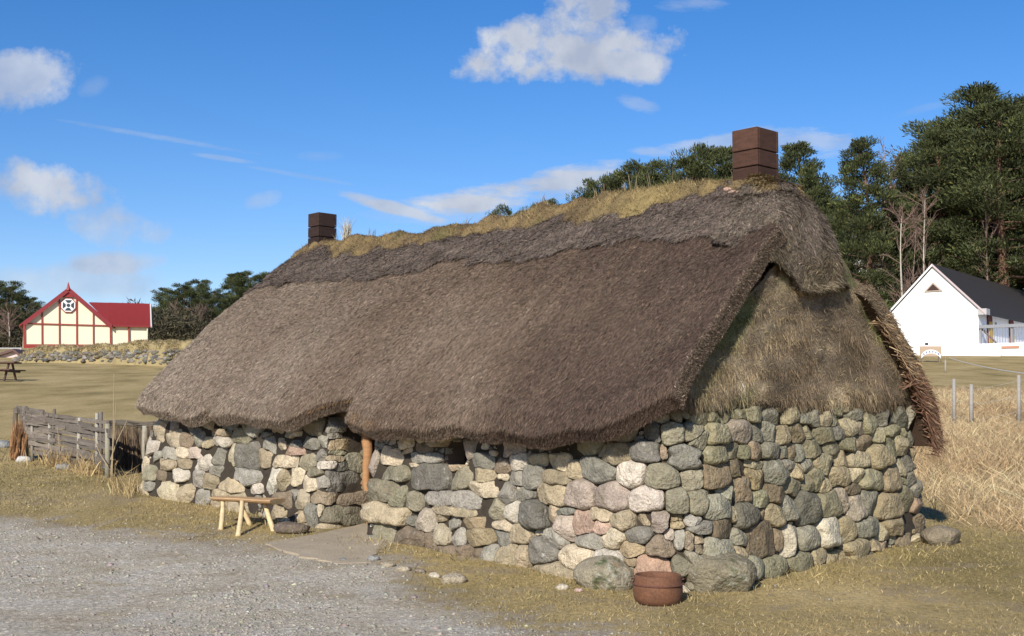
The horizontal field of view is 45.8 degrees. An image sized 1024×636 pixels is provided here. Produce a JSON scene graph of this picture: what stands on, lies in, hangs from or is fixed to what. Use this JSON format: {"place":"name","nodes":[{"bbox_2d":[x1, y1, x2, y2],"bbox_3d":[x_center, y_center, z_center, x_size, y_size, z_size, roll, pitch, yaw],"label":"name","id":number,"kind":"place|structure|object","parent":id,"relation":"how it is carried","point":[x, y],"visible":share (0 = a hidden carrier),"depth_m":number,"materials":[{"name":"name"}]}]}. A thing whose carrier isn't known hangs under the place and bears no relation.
{"place":"outdoors","nodes":[
{"label":"outdoors","id":0,"kind":"place"},
{"bbox_2d":[0,444,142,500],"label":"fence foot grass","id":1,"kind":"structure","parent":0,"point":[91,465],"depth_m":19.60,"materials":[{"name":"beige plant"}]},
{"bbox_2d":[266,523,384,563],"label":"path","id":2,"kind":"structure","parent":0,"point":[302,547],"depth_m":12.58,"materials":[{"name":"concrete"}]},
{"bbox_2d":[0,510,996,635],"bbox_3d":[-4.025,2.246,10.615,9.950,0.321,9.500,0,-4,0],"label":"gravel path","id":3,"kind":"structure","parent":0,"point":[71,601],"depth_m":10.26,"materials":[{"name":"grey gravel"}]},
{"bbox_2d":[367,555,379,560],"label":"loose stone","id":4,"kind":"object","parent":3,"relation":"on","point":[373,557],"visible":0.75,"depth_m":11.73,"materials":[{"name":"grey stone"}]},
{"bbox_2d":[382,561,395,566],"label":"loose stone","id":5,"kind":"object","parent":3,"relation":"on","point":[389,564],"visible":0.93,"depth_m":11.39,"materials":[{"name":"beige stone"}]},
{"bbox_2d":[396,565,410,571],"bbox_3d":[-1.004,2.326,11.220,0.149,0.074,0.114,-2,-5,30],"label":"loose stone","id":6,"kind":"object","parent":3,"relation":"on","point":[402,568],"visible":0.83,"depth_m":11.18,"materials":[{"name":"beige stone"}]},
{"bbox_2d":[0,348,1023,635],"bbox_3d":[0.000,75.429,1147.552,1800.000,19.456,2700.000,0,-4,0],"label":"ground","id":7,"kind":"structure","parent":0,"point":[92,390],"depth_m":11.46,"materials":[{"name":"beige plant"}]},
{"bbox_2d":[0,440,10,447],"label":"loose stone","id":8,"kind":"object","parent":7,"relation":"on","point":[4,443],"visible":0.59,"depth_m":24.00,"materials":[{"name":"grey stone"}]},
{"bbox_2d":[0,303,23,333],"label":"pine tree","id":9,"kind":"object","parent":7,"relation":"on","point":[3,306],"visible":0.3,"depth_m":131.60,"materials":[{"name":"green plant"}]},
{"bbox_2d":[0,300,23,346],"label":"bare tree","id":10,"kind":"object","parent":7,"relation":"on","point":[8,328],"visible":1,"depth_m":125.18,"materials":[{"name":"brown plant"}]},
{"bbox_2d":[0,349,23,357],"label":"shed","id":11,"kind":"structure","parent":7,"relation":"on","point":[11,353],"depth_m":77.52,"materials":[{"name":"stone"}]},
{"bbox_2d":[0,362,25,380],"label":"picnic table","id":12,"kind":"object","parent":7,"relation":"on","point":[7,370],"visible":0.98,"depth_m":49.28,"materials":[{"name":"brown wood"}]},
{"bbox_2d":[0,280,28,328],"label":"pine tree","id":13,"kind":"object","parent":7,"relation":"on","point":[3,283],"visible":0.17,"depth_m":140.49,"materials":[{"name":"green plant"}]},
{"bbox_2d":[0,286,41,320],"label":"pine tree","id":14,"kind":"object","parent":7,"relation":"on","point":[5,291],"visible":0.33,"depth_m":138.23,"materials":[{"name":"green plant"}]},
{"bbox_2d":[15,456,31,461],"bbox_3d":[-8.775,2.551,21.808,0.294,0.150,0.243,0,-4,0],"label":"loose stone","id":15,"kind":"object","parent":7,"relation":"on","point":[21,458],"visible":0.62,"depth_m":21.72,"materials":[{"name":"grey stone"}]},
{"bbox_2d":[13,295,45,314],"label":"pine tree","id":16,"kind":"object","parent":7,"relation":"on","point":[39,302],"visible":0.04,"depth_m":142.32,"materials":[{"name":"green plant"}]},
{"bbox_2d":[11,406,111,477],"bbox_3d":[-7.597,2.099,20.805,0.448,1.191,4.115,4,-6,-43],"label":"wattle fence","id":17,"kind":"object","parent":7,"relation":"on","point":[79,429],"visible":0.77,"depth_m":21.20,"materials":[{"name":"grey wood"}]},
{"bbox_2d":[9,417,27,459],"bbox_3d":[-8.904,2.172,22.059,0.418,0.834,0.477,2,-5,-22],"label":"bracken bundle","id":18,"kind":"object","parent":17,"relation":"attached to","point":[18,442],"visible":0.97,"depth_m":21.91,"materials":[{"name":"brown plant"}]},
{"bbox_2d":[55,463,70,469],"bbox_3d":[-7.566,2.524,20.482,0.267,0.146,0.200,2,-5,-25],"label":"loose stone","id":19,"kind":"object","parent":7,"relation":"on","point":[58,466],"visible":0.61,"depth_m":20.41,"materials":[{"name":"grey stone"}]},
{"bbox_2d":[19,282,151,347],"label":"timber barn","id":20,"kind":"structure","parent":7,"relation":"on","point":[68,315],"depth_m":111.89,"materials":[{"name":"beige paint"}]},
{"bbox_2d":[60,298,75,312],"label":"window","id":21,"kind":"structure","parent":20,"relation":"in","point":[68,305],"depth_m":111.44,"materials":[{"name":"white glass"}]},
{"bbox_2d":[93,436,107,466],"bbox_3d":[-6.497,2.110,19.176,0.255,0.480,0.023,0,-4,2],"label":"bare sapling","id":22,"kind":"object","parent":7,"relation":"on","point":[100,454],"visible":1,"depth_m":19.17,"materials":[{"name":"brown wood"}]},
{"bbox_2d":[12,338,192,366],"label":"turf topped wall","id":23,"kind":"structure","parent":7,"relation":"on","point":[146,352],"depth_m":68.29,"materials":[{"name":"stone"}]},
{"bbox_2d":[0,298,216,347],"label":"undergrowth","id":24,"kind":"object","parent":7,"relation":"on","point":[155,332],"visible":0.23,"depth_m":126.16,"materials":[{"name":"leaves"},{"name":"twigs"}]},
{"bbox_2d":[111,387,113,475],"bbox_3d":[-6.245,1.668,19.002,0.023,1.612,0.048,1,-4,-18],"label":"bare sapling","id":25,"kind":"object","parent":7,"relation":"on","point":[113,434],"visible":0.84,"depth_m":18.99,"materials":[{"name":"brown wood"}]},
{"bbox_2d":[110,404,115,469],"bbox_3d":[-6.266,1.868,19.063,0.071,1.168,0.033,1,-4,-7],"label":"bare sapling","id":26,"kind":"object","parent":7,"relation":"on","point":[114,433],"visible":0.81,"depth_m":19.07,"materials":[{"name":"brown wood"}]},
{"bbox_2d":[110,421,126,459],"bbox_3d":[-6.180,1.921,19.055,0.251,0.609,0.023,0,-4,-2],"label":"bare sapling","id":27,"kind":"object","parent":7,"relation":"on","point":[116,442],"visible":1,"depth_m":19.05,"materials":[{"name":"brown wood"}]},
{"bbox_2d":[108,420,156,471],"bbox_3d":[-6.204,2.151,20.270,2.419,0.936,0.420,-4,-6,43],"label":"brushwood screen","id":28,"kind":"object","parent":7,"relation":"on","point":[131,445],"visible":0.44,"depth_m":20.42,"materials":[{"name":"brown wood"}]},
{"bbox_2d":[150,287,188,323],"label":"pine tree","id":29,"kind":"object","parent":7,"relation":"on","point":[158,297],"visible":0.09,"depth_m":141.97,"materials":[{"name":"green plant"}]},
{"bbox_2d":[169,299,186,337],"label":"bare tree","id":30,"kind":"object","parent":7,"relation":"on","point":[172,305],"visible":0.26,"depth_m":130.22,"materials":[{"name":"brown plant"}]},
{"bbox_2d":[154,282,208,326],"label":"pine tree","id":31,"kind":"object","parent":7,"relation":"on","point":[187,291],"visible":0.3,"depth_m":137.75,"materials":[{"name":"green plant"}]},
{"bbox_2d":[176,279,214,309],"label":"pine tree","id":32,"kind":"object","parent":7,"relation":"on","point":[205,285],"visible":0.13,"depth_m":141.74,"materials":[{"name":"green plant"}]},
{"bbox_2d":[187,301,213,332],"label":"bare tree","id":33,"kind":"object","parent":7,"relation":"on","point":[201,309],"visible":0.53,"depth_m":129.13,"materials":[{"name":"brown plant"}]},
{"bbox_2d":[193,310,223,337],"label":"pine tree","id":34,"kind":"object","parent":7,"relation":"on","point":[216,311],"visible":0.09,"depth_m":132.40,"materials":[{"name":"green plant"}]},
{"bbox_2d":[190,288,236,319],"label":"pine tree","id":35,"kind":"object","parent":7,"relation":"on","point":[213,298],"visible":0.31,"depth_m":135.73,"materials":[{"name":"green plant"}]},
{"bbox_2d":[217,273,243,305],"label":"pine tree","id":36,"kind":"object","parent":7,"relation":"on","point":[224,287],"visible":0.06,"depth_m":140.28,"materials":[{"name":"green plant"}]},
{"bbox_2d":[215,270,268,309],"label":"pine tree","id":37,"kind":"object","parent":7,"relation":"on","point":[237,281],"visible":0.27,"depth_m":137.61,"materials":[{"name":"green plant"}]},
{"bbox_2d":[210,496,285,535],"bbox_3d":[-3.115,2.272,13.922,1.002,0.408,0.738,-4,-6,44],"label":"wooden bench","id":38,"kind":"object","parent":7,"relation":"on","point":[240,500],"visible":1,"depth_m":13.86,"materials":[{"name":"brown wood"}]},
{"bbox_2d":[273,521,309,533],"bbox_3d":[-2.461,2.344,13.528,0.428,0.149,0.253,0,-4,0],"label":"fallen stone","id":39,"kind":"object","parent":7,"relation":"on","point":[287,527],"visible":0.95,"depth_m":13.43,"materials":[{"name":"grey stone"}]},
{"bbox_2d":[414,568,425,572],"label":"loose stone","id":40,"kind":"object","parent":7,"relation":"on","point":[419,570],"visible":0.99,"depth_m":11.12,"materials":[{"name":"grey stone"}]},
{"bbox_2d":[428,572,440,577],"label":"loose stone","id":41,"kind":"object","parent":7,"relation":"on","point":[433,575],"visible":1,"depth_m":10.93,"materials":[{"name":"beige stone"}]},
{"bbox_2d":[441,573,466,583],"bbox_3d":[-0.514,2.317,10.746,0.225,0.118,0.178,0,-4,0],"label":"loose stone","id":42,"kind":"object","parent":7,"relation":"on","point":[454,578],"visible":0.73,"depth_m":10.69,"materials":[{"name":"beige stone"}]},
{"bbox_2d":[485,203,522,216],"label":"pine tree","id":43,"kind":"object","parent":7,"relation":"on","point":[496,210],"visible":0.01,"depth_m":130.69,"materials":[{"name":"green plant"}]},
{"bbox_2d":[135,126,947,591],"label":"stone cottage","id":44,"kind":"structure","parent":7,"relation":"on","point":[679,376],"depth_m":12.26,"materials":[{"name":"grey stone"}]},
{"bbox_2d":[444,442,466,464],"bbox_3d":[-0.428,1.396,12.566,0.340,0.380,0.480,4,-6,-43],"label":"window","id":45,"kind":"structure","parent":44,"relation":"in","point":[458,456],"depth_m":12.70,"materials":[{"name":"black glass"}]},
{"bbox_2d":[120,490,967,604],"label":"wall foot grass","id":46,"kind":"structure","parent":7,"relation":"on","point":[786,575],"depth_m":11.71,"materials":[{"name":"brown plant"}]},
{"bbox_2d":[542,198,560,204],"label":"pine tree","id":47,"kind":"object","parent":7,"relation":"on","point":[552,201],"depth_m":132.25,"materials":[{"name":"green plant"}]},
{"bbox_2d":[555,584,568,589],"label":"loose stone","id":48,"kind":"object","parent":7,"relation":"on","point":[561,587],"visible":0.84,"depth_m":10.39,"materials":[{"name":"beige stone"}]},
{"bbox_2d":[574,588,583,591],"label":"loose stone","id":49,"kind":"object","parent":7,"relation":"on","point":[578,589],"visible":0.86,"depth_m":10.29,"materials":[{"name":"stone"}]},
{"bbox_2d":[565,171,637,201],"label":"pine tree","id":50,"kind":"object","parent":7,"relation":"on","point":[591,182],"visible":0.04,"depth_m":125.52,"materials":[{"name":"green plant"}]},
{"bbox_2d":[573,555,634,590],"bbox_3d":[0.801,2.246,10.558,0.539,0.359,0.451,0,-4,0],"label":"boulder","id":51,"kind":"object","parent":7,"relation":"on","point":[609,572],"visible":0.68,"depth_m":10.40,"materials":[{"name":"stone"}]},
{"bbox_2d":[587,172,634,193],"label":"pine tree","id":52,"kind":"object","parent":7,"relation":"on","point":[608,186],"visible":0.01,"depth_m":132.87,"materials":[{"name":"green plant"}]},
{"bbox_2d":[608,157,668,191],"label":"pine tree","id":53,"kind":"object","parent":7,"relation":"on","point":[643,172],"visible":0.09,"depth_m":122.06,"materials":[{"name":"green plant"}]},
{"bbox_2d":[632,159,680,184],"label":"pine tree","id":54,"kind":"object","parent":7,"relation":"on","point":[671,166],"depth_m":130.06,"materials":[{"name":"green plant"}]},
{"bbox_2d":[631,571,684,605],"bbox_3d":[1.183,2.196,9.838,0.439,0.236,0.423,0,-4,0],"label":"iron pot","id":55,"kind":"object","parent":7,"relation":"on","point":[656,588],"visible":0.99,"depth_m":9.68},
{"bbox_2d":[641,142,730,187],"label":"pine tree","id":56,"kind":"object","parent":7,"relation":"on","point":[696,170],"visible":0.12,"depth_m":117.43,"materials":[{"name":"green plant"}]},
{"bbox_2d":[665,155,730,180],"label":"pine tree","id":57,"kind":"object","parent":7,"relation":"on","point":[704,172],"visible":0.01,"depth_m":126.41,"materials":[{"name":"green plant"}]},
{"bbox_2d":[688,145,733,178],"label":"pine tree","id":58,"kind":"object","parent":7,"relation":"on","point":[725,154],"visible":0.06,"depth_m":123.24,"materials":[{"name":"green plant"}]},
{"bbox_2d":[685,552,756,591],"bbox_3d":[1.789,2.216,10.391,0.631,0.418,0.432,0,-4,0],"label":"boulder","id":59,"kind":"object","parent":7,"relation":"on","point":[728,571],"visible":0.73,"depth_m":10.24,"materials":[{"name":"stone"}]},
{"bbox_2d":[777,140,859,259],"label":"pine tree","id":60,"kind":"object","parent":7,"relation":"on","point":[794,152],"visible":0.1,"depth_m":118.62,"materials":[{"name":"green plant"}]},
{"bbox_2d":[787,171,862,268],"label":"pine tree","id":61,"kind":"object","parent":7,"relation":"on","point":[818,190],"visible":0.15,"depth_m":109.59,"materials":[{"name":"green plant"}]},
{"bbox_2d":[817,199,884,280],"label":"pine tree","id":62,"kind":"object","parent":7,"relation":"on","point":[821,202],"visible":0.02,"depth_m":111.69,"materials":[{"name":"green plant"}]},
{"bbox_2d":[825,135,937,308],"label":"pine tree","id":63,"kind":"object","parent":7,"relation":"on","point":[863,154],"visible":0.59,"depth_m":96.90,"materials":[{"name":"green plant"}]},
{"bbox_2d":[862,133,902,289],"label":"bare tree","id":64,"kind":"object","parent":7,"relation":"on","point":[882,259],"visible":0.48,"depth_m":97.75,"materials":[{"name":"brown plant"}]},
{"bbox_2d":[879,147,903,288],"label":"bare tree","id":65,"kind":"object","parent":7,"relation":"on","point":[895,167],"visible":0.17,"depth_m":100.00,"materials":[{"name":"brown plant"}]},
{"bbox_2d":[878,199,919,302],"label":"bare tree","id":66,"kind":"object","parent":7,"relation":"on","point":[902,288],"visible":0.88,"depth_m":92.51,"materials":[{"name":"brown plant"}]},
{"bbox_2d":[873,151,937,301],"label":"pine tree","id":67,"kind":"object","parent":7,"relation":"on","point":[905,188],"visible":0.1,"depth_m":104.29,"materials":[{"name":"green plant"}]},
{"bbox_2d":[898,202,935,288],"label":"bare tree","id":68,"kind":"object","parent":7,"relation":"on","point":[913,241],"visible":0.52,"depth_m":95.54,"materials":[{"name":"brown plant"}]},
{"bbox_2d":[900,188,946,285],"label":"bare tree","id":69,"kind":"object","parent":7,"relation":"on","point":[925,213],"visible":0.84,"depth_m":93.62,"materials":[{"name":"grey plant"}]},
{"bbox_2d":[920,343,941,361],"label":"notice sign","id":70,"kind":"object","parent":7,"relation":"on","point":[930,351],"visible":0.96,"depth_m":70.00,"materials":[{"name":"beige wood"}]},
{"bbox_2d":[920,525,961,545],"bbox_3d":[4.523,2.312,12.772,0.410,0.254,0.308,0,-4,0],"label":"boulder","id":71,"kind":"object","parent":7,"relation":"on","point":[941,534],"visible":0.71,"depth_m":12.66,"materials":[{"name":"stone"}]},
{"bbox_2d":[881,128,1009,281],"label":"pine tree","id":72,"kind":"object","parent":7,"relation":"on","point":[932,150],"visible":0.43,"depth_m":99.62,"materials":[{"name":"green plant"}]},
{"bbox_2d":[876,80,1023,281],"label":"pine tree","id":73,"kind":"object","parent":7,"relation":"on","point":[983,93],"visible":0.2,"depth_m":103.53,"materials":[{"name":"green plant"}]},
{"bbox_2d":[880,113,1023,289],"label":"pine tree","id":74,"kind":"object","parent":7,"relation":"on","point":[921,123],"visible":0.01,"depth_m":111.52,"materials":[{"name":"green plant"}]},
{"bbox_2d":[890,264,1023,355],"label":"white house","id":75,"kind":"structure","parent":7,"relation":"on","point":[950,312],"depth_m":82.00,"materials":[{"name":"plaster"},{"name":"slate"},{"name":"wood"}]},
{"bbox_2d":[987,315,992,343],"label":"door","id":76,"kind":"structure","parent":75,"relation":"in","point":[989,318],"depth_m":81.88,"materials":[{"name":"wood"}]},
{"bbox_2d":[1009,320,1014,342],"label":"door","id":77,"kind":"structure","parent":75,"relation":"in","point":[1010,321],"depth_m":86.32,"materials":[{"name":"brown wood"}]},
{"bbox_2d":[900,96,1023,287],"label":"pine tree","id":78,"kind":"object","parent":7,"relation":"on","point":[992,112],"visible":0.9,"depth_m":97.28,"materials":[{"name":"green plant"}]},
{"bbox_2d":[945,357,1023,425],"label":"wire fence","id":79,"kind":"object","parent":7,"relation":"on","point":[971,406],"visible":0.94,"depth_m":26.91,"materials":[{"name":"grey wood"}]},
{"bbox_2d":[970,172,1012,283],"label":"bare tree","id":80,"kind":"object","parent":7,"relation":"on","point":[986,236],"visible":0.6,"depth_m":96.51,"materials":[{"name":"brown plant"}]},
{"bbox_2d":[988,93,1023,285],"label":"pine tree","id":81,"kind":"object","parent":7,"relation":"on","point":[1019,98],"visible":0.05,"depth_m":107.70,"materials":[{"name":"green plant"}]},
{"bbox_2d":[0,0,1023,309],"label":"sky","id":82,"kind":"structure","parent":0,"point":[146,146],"materials":[{"name":"blue"}]},
{"bbox_2d":[913,383,1023,533],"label":"straw grass","id":83,"kind":"structure","parent":0,"point":[989,409],"depth_m":19.98,"materials":[{"name":"beige plant"}]}
]}

